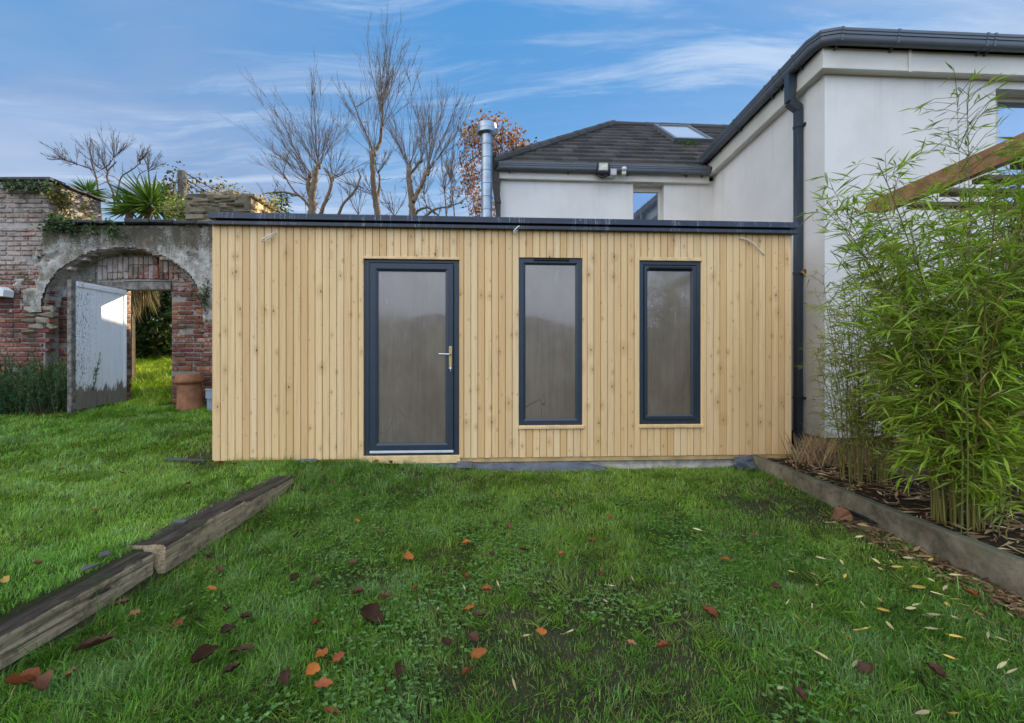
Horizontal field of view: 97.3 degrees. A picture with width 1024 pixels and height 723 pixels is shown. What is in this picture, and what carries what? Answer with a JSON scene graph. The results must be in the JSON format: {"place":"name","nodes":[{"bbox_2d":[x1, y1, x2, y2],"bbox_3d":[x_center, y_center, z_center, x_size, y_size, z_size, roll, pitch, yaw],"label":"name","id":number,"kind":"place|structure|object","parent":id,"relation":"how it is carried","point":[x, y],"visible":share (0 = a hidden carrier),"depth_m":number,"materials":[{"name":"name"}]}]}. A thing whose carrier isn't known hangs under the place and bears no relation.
{"place":"outdoors","nodes":[
{"label":"outdoors","id":0,"kind":"place"},
{"bbox_2d":[0,352,1023,722],"bbox_3d":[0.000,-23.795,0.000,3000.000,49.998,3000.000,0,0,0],"label":"lawn ground","id":1,"kind":"structure","parent":0,"point":[552,649],"depth_m":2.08,"materials":[{"name":"plant"}]},
{"bbox_2d":[0,575,9,582],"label":"fallen leaf","id":2,"kind":"object","parent":1,"relation":"on","point":[4,579],"visible":1,"depth_m":2.09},
{"bbox_2d":[6,666,39,684],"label":"fallen leaf","id":3,"kind":"object","parent":1,"relation":"on","point":[29,674],"visible":0.98,"depth_m":1.61,"materials":[{"name":"plant"}]},
{"bbox_2d":[31,669,53,689],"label":"fallen leaf","id":4,"kind":"object","parent":1,"relation":"on","point":[39,683],"visible":1,"depth_m":1.61,"materials":[{"name":"plant"}]},
{"bbox_2d":[0,349,101,416],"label":"rosemary bush","id":5,"kind":"object","parent":1,"relation":"on","point":[27,397],"visible":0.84,"depth_m":6.45,"materials":[{"name":"green plant"}]},
{"bbox_2d":[63,664,79,678],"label":"fallen leaf","id":6,"kind":"object","parent":1,"relation":"on","point":[68,672],"visible":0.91,"depth_m":1.68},
{"bbox_2d":[0,552,153,669],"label":"railway sleeper","id":7,"kind":"object","parent":1,"relation":"on","point":[50,618],"visible":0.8,"depth_m":2.02,"materials":[{"name":"wood"}]},
{"bbox_2d":[65,175,112,202],"bbox_3d":[-9.560,-1.763,10.199,0.882,4.927,0.918,0,0,0],"label":"cordyline","id":8,"kind":"object","parent":1,"relation":"on","point":[89,187],"visible":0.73,"depth_m":10.13,"materials":[{"name":"green plant"}]},
{"bbox_2d":[81,562,99,570],"bbox_3d":[-2.019,0.980,2.159,0.041,0.020,0.069,0,0,42],"label":"stone chip","id":9,"kind":"object","parent":1,"relation":"on","point":[86,567],"visible":1,"depth_m":2.15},
{"bbox_2d":[67,634,114,652],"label":"fallen leaf","id":10,"kind":"object","parent":1,"relation":"on","point":[92,641],"visible":1,"depth_m":1.81,"materials":[{"name":"plant"}]},
{"bbox_2d":[39,120,166,219],"bbox_3d":[-19.897,-5.290,21.877,6.167,12.590,1.855,0,0,0],"label":"bare tree","id":11,"kind":"object","parent":1,"relation":"on","point":[139,158],"visible":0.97,"depth_m":21.98,"materials":[{"name":"brown plant"}]},
{"bbox_2d":[98,550,111,557],"bbox_3d":[-2.032,0.960,2.250,0.033,0.023,0.053,0,0,36],"label":"stone chip","id":12,"kind":"object","parent":1,"relation":"on","point":[104,553],"visible":1,"depth_m":2.24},
{"bbox_2d":[111,597,128,605],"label":"fallen leaf","id":13,"kind":"object","parent":1,"relation":"on","point":[120,601],"visible":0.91,"depth_m":2.16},
{"bbox_2d":[101,187,157,323],"bbox_3d":[-7.380,-1.316,8.687,0.974,4.032,0.991,0,0,0],"label":"cordyline","id":14,"kind":"object","parent":1,"relation":"on","point":[131,214],"visible":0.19,"depth_m":8.64,"materials":[{"name":"green plant"}]},
{"bbox_2d":[126,609,139,616],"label":"fallen leaf","id":15,"kind":"object","parent":1,"relation":"on","point":[133,612],"visible":1,"depth_m":2.04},
{"bbox_2d":[0,177,275,413],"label":"garden wall","id":16,"kind":"structure","parent":1,"relation":"on","point":[70,301],"depth_m":7.20,"materials":[{"name":"brick"}]},
{"bbox_2d":[0,286,13,297],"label":"wall light","id":17,"kind":"object","parent":16,"relation":"attached to","point":[6,292],"depth_m":7.06,"materials":[{"name":"white plastic"}]},
{"bbox_2d":[0,177,53,197],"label":"ivy","id":18,"kind":"object","parent":16,"relation":"attached to","point":[31,185],"visible":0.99,"depth_m":7.10,"materials":[{"name":"green plant"}]},
{"bbox_2d":[30,210,84,237],"bbox_3d":[-7.157,-2.173,7.116,0.820,0.430,0.204,0,0,0],"label":"ivy","id":19,"kind":"object","parent":16,"relation":"attached to","point":[57,225],"visible":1,"depth_m":7.10,"materials":[{"name":"green plant"}]},
{"bbox_2d":[40,181,96,219],"bbox_3d":[-7.353,-2.430,7.644,0.298,1.060,1.167,0,0,0],"label":"ivy","id":20,"kind":"object","parent":16,"relation":"attached to","point":[61,200],"visible":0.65,"depth_m":7.36,"materials":[{"name":"green plant"}]},
{"bbox_2d":[67,280,126,413],"bbox_3d":[-6.363,-0.209,6.942,0.075,1.938,0.933,0,0,0],"label":"door","id":21,"kind":"structure","parent":16,"relation":"in","point":[96,314],"depth_m":6.86,"materials":[{"name":"white paint"}]},
{"bbox_2d":[81,215,120,239],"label":"ivy","id":22,"kind":"object","parent":16,"relation":"attached to","point":[110,229],"visible":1,"depth_m":7.12,"materials":[{"name":"green plant"}]},
{"bbox_2d":[117,223,211,313],"bbox_3d":[-5.453,-1.463,7.143,1.597,1.454,0.118,0,0,0],"label":"ivy","id":23,"kind":"object","parent":16,"relation":"attached to","point":[204,297],"visible":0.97,"depth_m":7.14,"materials":[{"name":"green plant"}]},
{"bbox_2d":[151,189,190,219],"bbox_3d":[-5.529,-2.475,7.446,0.917,0.861,0.604,0,0,24],"label":"ivy","id":24,"kind":"object","parent":16,"relation":"attached to","point":[179,214],"visible":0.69,"depth_m":7.44,"materials":[{"name":"green plant"}]},
{"bbox_2d":[208,176,290,212],"bbox_3d":[-4.297,-2.709,7.480,0.811,0.556,1.196,0,0,42],"label":"ivy","id":25,"kind":"object","parent":16,"relation":"attached to","point":[270,203],"visible":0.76,"depth_m":7.52,"materials":[{"name":"green plant"}]},
{"bbox_2d":[103,166,177,380],"bbox_3d":[-7.151,-1.542,8.872,1.590,4.485,1.608,0,0,0],"label":"cordyline","id":26,"kind":"object","parent":1,"relation":"on","point":[149,193],"visible":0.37,"depth_m":8.74,"materials":[{"name":"green plant"}]},
{"bbox_2d":[135,291,171,361],"bbox_3d":[-10.254,-0.952,11.711,5.022,3.149,2.530,0,0,0],"label":"evergreen shrub","id":27,"kind":"object","parent":1,"relation":"on","point":[153,336],"visible":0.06,"depth_m":11.19,"materials":[{"name":"green plant"}]},
{"bbox_2d":[144,178,174,197],"bbox_3d":[-8.045,-1.797,10.364,0.771,4.994,0.788,0,0,35],"label":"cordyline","id":28,"kind":"object","parent":1,"relation":"on","point":[163,186],"visible":0.12,"depth_m":10.35,"materials":[{"name":"green plant"}]},
{"bbox_2d":[161,161,188,219],"bbox_3d":[-6.217,-1.492,8.309,0.431,4.384,0.373,0,0,0],"label":"shrub","id":29,"kind":"object","parent":1,"relation":"on","point":[181,180],"visible":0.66,"depth_m":8.32,"materials":[{"name":"green plant"}]},
{"bbox_2d":[172,616,186,625],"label":"fallen leaf","id":30,"kind":"object","parent":1,"relation":"on","point":[179,621],"visible":1,"depth_m":1.99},
{"bbox_2d":[166,457,203,459],"bbox_3d":[-3.240,0.967,4.470,0.360,0.018,0.060,0,0,0],"label":"plastic sheet","id":31,"kind":"object","parent":1,"relation":"on","point":[169,458],"visible":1,"depth_m":4.48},
{"bbox_2d":[126,500,244,572],"bbox_3d":[-2.070,1.108,2.925,0.227,0.168,0.800,0,0,-2],"label":"railway sleeper","id":32,"kind":"object","parent":1,"relation":"on","point":[172,547],"visible":0.9,"depth_m":2.79,"materials":[{"name":"wood"}]},
{"bbox_2d":[172,519,188,524],"bbox_3d":[-2.003,0.968,2.720,0.076,0.026,0.040,0,0,-17],"label":"stone chip","id":33,"kind":"object","parent":32,"relation":"on","point":[179,522],"visible":1,"depth_m":2.71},
{"bbox_2d":[173,373,204,410],"bbox_3d":[-4.962,0.464,6.940,0.410,0.565,0.410,-2,2,0],"label":"chimney pot","id":34,"kind":"object","parent":1,"relation":"on","point":[190,396],"visible":0.94,"depth_m":6.80,"materials":[{"name":"ceramic"}]},
{"bbox_2d":[183,643,218,666],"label":"fallen leaf","id":35,"kind":"object","parent":1,"relation":"on","point":[203,651],"visible":1,"depth_m":1.75,"materials":[{"name":"plant"}]},
{"bbox_2d":[205,388,211,410],"bbox_3d":[-4.510,0.592,6.954,0.320,0.340,0.320,7,-1,-12],"label":"plastic tub","id":36,"kind":"object","parent":1,"relation":"on","point":[208,396],"visible":0.24,"depth_m":6.80,"materials":[{"name":"plastic"}]},
{"bbox_2d":[216,624,235,634],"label":"fallen leaf","id":37,"kind":"object","parent":1,"relation":"on","point":[225,628],"visible":1,"depth_m":1.93,"materials":[{"name":"plant"}]},
{"bbox_2d":[220,662,240,673],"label":"fallen leaf","id":38,"kind":"object","parent":1,"relation":"on","point":[230,667],"visible":1,"depth_m":1.68,"materials":[{"name":"plant"}]},
{"bbox_2d":[226,643,254,652],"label":"fallen leaf","id":39,"kind":"object","parent":1,"relation":"on","point":[243,647],"visible":0.99,"depth_m":1.81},
{"bbox_2d":[238,612,252,617],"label":"fallen leaf","id":40,"kind":"object","parent":1,"relation":"on","point":[245,614],"visible":1,"depth_m":2.04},
{"bbox_2d":[221,475,293,519],"bbox_3d":[-2.086,1.109,3.721,0.226,0.152,0.755,0,0,-1],"label":"railway sleeper","id":41,"kind":"object","parent":1,"relation":"on","point":[253,499],"visible":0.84,"depth_m":3.62,"materials":[{"name":"wood"}]},
{"bbox_2d":[260,185,294,212],"bbox_3d":[-6.425,-1.979,12.467,1.401,5.558,1.392,0,0,43],"label":"conifer","id":42,"kind":"object","parent":1,"relation":"on","point":[281,199],"visible":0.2,"depth_m":12.46,"materials":[{"name":"green plant"}]},
{"bbox_2d":[277,668,289,683],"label":"fallen leaf","id":43,"kind":"object","parent":1,"relation":"on","point":[284,677],"visible":1,"depth_m":1.64,"materials":[{"name":"plant"}]},
{"bbox_2d":[289,572,298,581],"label":"fallen leaf","id":44,"kind":"object","parent":1,"relation":"on","point":[295,575],"visible":1,"depth_m":2.40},
{"bbox_2d":[218,53,379,213],"bbox_3d":[-6.584,-4.166,14.046,4.656,10.334,2.100,0,0,0],"label":"bare tree","id":45,"kind":"object","parent":1,"relation":"on","point":[311,189],"visible":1,"depth_m":13.89,"materials":[{"name":"brown plant"}]},
{"bbox_2d":[295,459,316,462],"bbox_3d":[-2.193,1.018,4.536,0.442,0.068,0.034,0,0,-3],"label":"plastic sheet","id":46,"kind":"object","parent":1,"relation":"on","point":[310,460],"visible":0.29,"depth_m":4.55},
{"bbox_2d":[304,662,319,677],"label":"fallen leaf","id":47,"kind":"object","parent":1,"relation":"on","point":[313,667],"visible":1,"depth_m":1.67,"materials":[{"name":"plant"}]},
{"bbox_2d":[313,647,327,658],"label":"fallen leaf","id":48,"kind":"object","parent":1,"relation":"on","point":[321,652],"visible":1,"depth_m":1.76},
{"bbox_2d":[313,676,332,687],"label":"fallen leaf","id":49,"kind":"object","parent":1,"relation":"on","point":[321,684],"visible":0.99,"depth_m":1.60,"materials":[{"name":"plant"}]},
{"bbox_2d":[323,706,340,713],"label":"fallen leaf","id":50,"kind":"object","parent":1,"relation":"on","point":[327,709],"visible":0.94,"depth_m":1.49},
{"bbox_2d":[329,651,344,662],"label":"fallen leaf","id":51,"kind":"object","parent":1,"relation":"on","point":[338,656],"visible":1,"depth_m":1.76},
{"bbox_2d":[353,586,363,593],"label":"fallen leaf","id":52,"kind":"object","parent":1,"relation":"on","point":[359,590],"visible":1,"depth_m":2.25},
{"bbox_2d":[356,603,383,623],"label":"fallen leaf","id":53,"kind":"object","parent":1,"relation":"on","point":[369,611],"visible":0.99,"depth_m":2.04,"materials":[{"name":"plant"}]},
{"bbox_2d":[321,2,420,214],"bbox_3d":[-4.259,-5.173,14.543,3.468,12.346,1.971,0,0,21],"label":"bare tree","id":54,"kind":"object","parent":1,"relation":"on","point":[375,193],"visible":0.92,"depth_m":14.48,"materials":[{"name":"brown plant"}]},
{"bbox_2d":[379,592,389,597],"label":"fallen leaf","id":55,"kind":"object","parent":1,"relation":"on","point":[384,595],"visible":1,"depth_m":2.20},
{"bbox_2d":[395,661,405,677],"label":"fallen leaf","id":56,"kind":"object","parent":1,"relation":"on","point":[398,668],"visible":1,"depth_m":1.68,"materials":[{"name":"plant"}]},
{"bbox_2d":[403,551,413,559],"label":"fallen leaf","id":57,"kind":"object","parent":1,"relation":"on","point":[408,555],"visible":1,"depth_m":2.64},
{"bbox_2d":[341,118,476,215],"bbox_3d":[-3.487,-3.620,15.504,4.688,9.240,1.333,0,0,0],"label":"bare tree","id":58,"kind":"object","parent":1,"relation":"on","point":[449,170],"visible":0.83,"depth_m":15.50,"materials":[{"name":"brown plant"}]},
{"bbox_2d":[372,57,477,215],"bbox_3d":[-2.576,-4.099,13.762,3.588,10.199,2.386,0,0,0],"label":"bare tree","id":59,"kind":"object","parent":1,"relation":"on","point":[413,197],"visible":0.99,"depth_m":13.53,"materials":[{"name":"brown plant"}]},
{"bbox_2d":[441,635,450,645],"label":"fallen leaf","id":60,"kind":"object","parent":1,"relation":"on","point":[446,640],"visible":1,"depth_m":1.85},
{"bbox_2d":[457,461,471,467],"bbox_3d":[-0.487,1.051,4.600,0.156,0.056,0.069,0,0,0],"label":"plastic sheet","id":61,"kind":"object","parent":1,"relation":"on","point":[464,464],"visible":1,"depth_m":4.60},
{"bbox_2d":[462,665,472,674],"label":"fallen leaf","id":62,"kind":"object","parent":1,"relation":"on","point":[466,670],"visible":1,"depth_m":1.67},
{"bbox_2d":[466,631,478,640],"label":"fallen leaf","id":63,"kind":"object","parent":1,"relation":"on","point":[473,635],"visible":1,"depth_m":1.89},
{"bbox_2d":[470,647,486,658],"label":"fallen leaf","id":64,"kind":"object","parent":1,"relation":"on","point":[479,652],"visible":1,"depth_m":1.77,"materials":[{"name":"plant"}]},
{"bbox_2d":[473,610,488,615],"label":"fallen leaf","id":65,"kind":"object","parent":1,"relation":"on","point":[478,612],"visible":1,"depth_m":2.06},
{"bbox_2d":[481,583,490,590],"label":"fallen leaf","id":66,"kind":"object","parent":1,"relation":"on","point":[486,587],"visible":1,"depth_m":2.29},
{"bbox_2d":[453,104,536,216],"bbox_3d":[-0.674,-3.599,15.133,2.577,9.199,2.574,0,0,-20],"label":"copper tree","id":67,"kind":"object","parent":1,"relation":"on","point":[501,137],"visible":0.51,"depth_m":14.85,"materials":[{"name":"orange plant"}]},
{"bbox_2d":[207,212,798,468],"bbox_3d":[-0.045,-0.095,5.764,6.080,2.790,2.282,0,0,-3],"label":"garden cabin","id":68,"kind":"object","parent":1,"relation":"on","point":[628,343],"visible":0.76,"depth_m":4.68,"materials":[{"name":"wood"}]},
{"bbox_2d":[261,233,275,241],"bbox_3d":[-2.436,-1.250,4.521,0.146,0.111,0.060,0,0,-25],"label":"power cable","id":69,"kind":"object","parent":68,"relation":"attached to","point":[267,236],"visible":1,"depth_m":4.51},
{"bbox_2d":[364,260,458,455],"bbox_3d":[-1.033,-0.039,4.645,0.964,2.012,0.149,0,0,-3],"label":"door","id":70,"kind":"structure","parent":68,"relation":"in","point":[411,307],"depth_m":4.66,"materials":[{"name":"glass"}]},
{"bbox_2d":[477,120,496,216],"bbox_3d":[-0.395,-1.323,7.100,0.303,4.845,0.303,0,0,0],"label":"stove flue","id":71,"kind":"object","parent":68,"relation":"on","point":[486,131],"visible":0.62,"depth_m":7.02,"materials":[{"name":"metal"}]},
{"bbox_2d":[519,258,581,424],"bbox_3d":[0.403,-0.208,4.754,0.665,1.748,0.090,0,0,-3],"label":"window","id":72,"kind":"structure","parent":68,"relation":"in","point":[550,289],"depth_m":4.74,"materials":[{"name":"glass"}]},
{"bbox_2d":[639,261,699,423],"bbox_3d":[1.680,-0.200,4.823,0.662,1.731,0.094,0,0,-3],"label":"window","id":73,"kind":"structure","parent":68,"relation":"in","point":[669,291],"depth_m":4.81,"materials":[{"name":"glass"}]},
{"bbox_2d":[738,237,764,254],"bbox_3d":[2.559,-1.232,4.816,0.291,0.189,0.052,0,0,0],"label":"power cable","id":74,"kind":"object","parent":68,"relation":"attached to","point":[752,243],"visible":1,"depth_m":4.80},
{"bbox_2d":[535,627,546,634],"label":"fallen leaf","id":75,"kind":"object","parent":1,"relation":"on","point":[541,631],"visible":1,"depth_m":1.93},
{"bbox_2d":[96,494,1023,722],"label":"clover","id":76,"kind":"object","parent":1,"relation":"on","point":[392,685],"visible":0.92,"depth_m":2.17,"materials":[{"name":"green plant"}]},
{"bbox_2d":[425,462,736,471],"bbox_3d":[0.826,1.100,4.688,3.450,0.097,0.063,0,0,-3],"label":"plastic sheet","id":77,"kind":"object","parent":1,"relation":"on","point":[560,466],"visible":0.58,"depth_m":4.66,"materials":[{"name":"plastic"}]},
{"bbox_2d":[624,639,636,644],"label":"fallen leaf","id":78,"kind":"object","parent":1,"relation":"on","point":[629,641],"visible":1,"depth_m":1.85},
{"bbox_2d":[656,640,671,647],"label":"fallen leaf","id":79,"kind":"object","parent":1,"relation":"on","point":[662,643],"visible":1,"depth_m":1.83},
{"bbox_2d":[701,605,719,619],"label":"fallen leaf","id":80,"kind":"object","parent":1,"relation":"on","point":[711,611],"visible":1,"depth_m":2.07,"materials":[{"name":"plant"}]},
{"bbox_2d":[733,456,757,470],"bbox_3d":[2.446,1.069,4.728,0.210,0.126,0.119,0,0,-3],"label":"plastic sheet","id":81,"kind":"object","parent":1,"relation":"on","point":[745,461],"visible":0.96,"depth_m":4.73,"materials":[{"name":"plastic"}]},
{"bbox_2d":[492,26,1023,449],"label":"house","id":82,"kind":"structure","parent":1,"relation":"on","point":[831,100],"depth_m":5.46,"materials":[{"name":"paint"}]},
{"bbox_2d":[596,162,609,177],"bbox_3d":[1.578,-3.319,7.829,0.236,0.242,0.177,3,-8,6],"label":"floodlight","id":83,"kind":"object","parent":82,"relation":"attached to","point":[602,169],"visible":1,"depth_m":7.75,"materials":[{"name":"metal"}]},
{"bbox_2d":[608,169,616,177],"bbox_3d":[1.732,-3.256,7.808,0.156,0.150,0.055,0,0,0],"label":"junction box","id":84,"kind":"object","parent":82,"relation":"attached to","point":[613,172],"visible":1,"depth_m":7.78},
{"bbox_2d":[621,166,626,174],"bbox_3d":[1.941,-3.302,7.804,0.084,0.128,0.092,0,0,0],"label":"motion sensor","id":85,"kind":"object","parent":82,"relation":"attached to","point":[624,169],"visible":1,"depth_m":7.79,"materials":[{"name":"white plastic"}]},
{"bbox_2d":[633,187,660,219],"bbox_3d":[2.423,-2.280,8.192,0.556,1.756,0.060,0,0,-3],"label":"window","id":86,"kind":"structure","parent":82,"relation":"in","point":[646,200],"depth_m":8.18,"materials":[{"name":"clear glass"}]},
{"bbox_2d":[653,124,713,142],"bbox_3d":[3.785,-5.081,10.055,0.854,1.012,1.258,0,0,-3],"label":"roof window","id":87,"kind":"structure","parent":82,"relation":"in","point":[674,132],"depth_m":9.91,"materials":[{"name":"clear glass"}]},
{"bbox_2d":[996,97,1023,201],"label":"window","id":88,"kind":"structure","parent":82,"relation":"in","point":[1013,125],"depth_m":5.52,"materials":[{"name":"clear glass"}]},
{"bbox_2d":[772,581,782,588],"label":"fallen leaf","id":89,"kind":"object","parent":1,"relation":"on","point":[775,584],"visible":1,"depth_m":2.31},
{"bbox_2d":[791,682,806,700],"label":"fallen leaf","id":90,"kind":"object","parent":1,"relation":"on","point":[801,693],"visible":1,"depth_m":1.56,"materials":[{"name":"plant"}]},
{"bbox_2d":[751,454,854,508],"bbox_3d":[2.593,1.129,4.168,0.062,0.268,1.465,0,0,0],"label":"edging board","id":91,"kind":"object","parent":1,"relation":"on","point":[833,495],"visible":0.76,"depth_m":3.92,"materials":[{"name":"concrete"}]},
{"bbox_2d":[810,648,829,659],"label":"bamboo leaf","id":92,"kind":"object","parent":1,"relation":"on","point":[823,655],"visible":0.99,"depth_m":1.77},
{"bbox_2d":[856,661,872,673],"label":"fallen leaf","id":93,"kind":"object","parent":1,"relation":"on","point":[867,668],"visible":1,"depth_m":1.70,"materials":[{"name":"plant"}]},
{"bbox_2d":[771,449,1023,626],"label":"leaf litter","id":94,"kind":"object","parent":1,"relation":"on","point":[998,593],"visible":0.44,"depth_m":2.87,"materials":[{"name":"plant"}]},
{"bbox_2d":[833,507,850,520],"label":"fallen leaf","id":95,"kind":"object","parent":94,"relation":"on","point":[839,512],"visible":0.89,"depth_m":3.29,"materials":[{"name":"plant"}]},
{"bbox_2d":[838,505,876,524],"bbox_3d":[2.506,1.129,3.313,0.073,0.036,0.391,0,0,0],"label":"garden netting","id":96,"kind":"object","parent":94,"relation":"on","point":[858,515],"visible":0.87,"depth_m":3.27,"materials":[{"name":"plastic"}]},
{"bbox_2d":[771,448,1023,557],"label":"planting bed","id":97,"kind":"object","parent":1,"relation":"on","point":[909,504],"visible":0.12,"depth_m":3.42,"materials":[{"name":"soil"}]},
{"bbox_2d":[791,239,944,484],"bbox_3d":[3.114,-0.003,3.994,1.104,2.132,1.189,0,0,0],"label":"bamboo","id":98,"kind":"object","parent":97,"relation":"on","point":[860,425],"visible":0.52,"depth_m":3.91,"materials":[{"name":"green plant"}]},
{"bbox_2d":[793,136,1023,530],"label":"bamboo","id":99,"kind":"object","parent":97,"relation":"on","point":[930,405],"visible":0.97,"depth_m":2.81,"materials":[{"name":"green plant"}]},
{"bbox_2d":[865,132,1023,212],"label":"pergola","id":100,"kind":"object","parent":97,"relation":"on","point":[980,168],"visible":0.54,"depth_m":3.47,"materials":[{"name":"wood"}]},
{"bbox_2d":[875,468,1016,474],"bbox_3d":[4.625,1.040,4.144,2.560,0.131,0.060,0,0,0],"label":"bed board","id":101,"kind":"object","parent":97,"relation":"on","point":[899,471],"visible":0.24,"depth_m":4.12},
{"bbox_2d":[899,62,1023,536],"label":"bamboo","id":102,"kind":"object","parent":97,"relation":"on","point":[971,127],"visible":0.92,"depth_m":2.68,"materials":[{"name":"green plant"}]},
{"bbox_2d":[906,165,1023,506],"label":"bamboo","id":103,"kind":"object","parent":97,"relation":"on","point":[951,263],"visible":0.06,"depth_m":3.17,"materials":[{"name":"green plant"}]},
{"bbox_2d":[928,437,1023,537],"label":"bamboo","id":104,"kind":"object","parent":97,"relation":"on","point":[989,495],"visible":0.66,"depth_m":2.73,"materials":[{"name":"green plant"}]},
{"bbox_2d":[911,710,929,714],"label":"bamboo leaf","id":105,"kind":"object","parent":1,"relation":"on","point":[921,712],"visible":1,"depth_m":1.48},
{"bbox_2d":[847,493,1023,600],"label":"edging board","id":106,"kind":"object","parent":1,"relation":"on","point":[1002,568],"visible":0.82,"depth_m":2.63,"materials":[{"name":"concrete"}]},
{"bbox_2d":[926,662,949,679],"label":"fallen leaf","id":107,"kind":"object","parent":1,"relation":"on","point":[935,668],"visible":1,"depth_m":1.68,"materials":[{"name":"plant"}]},
{"bbox_2d":[962,587,978,595],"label":"fallen leaf","id":108,"kind":"object","parent":1,"relation":"on","point":[970,591],"visible":1,"depth_m":2.22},
{"bbox_2d":[997,659,1008,668],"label":"bamboo leaf","id":109,"kind":"object","parent":1,"relation":"on","point":[1002,664],"visible":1,"depth_m":1.71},
{"bbox_2d":[0,0,1023,320],"label":"sky","id":110,"kind":"structure","parent":0,"point":[162,72],"materials":[{"name":"blue"}]},
{"bbox_2d":[777,430,923,474],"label":"dry grass","id":111,"kind":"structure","parent":0,"point":[821,452],"depth_m":4.51,"materials":[{"name":"brown plant"}]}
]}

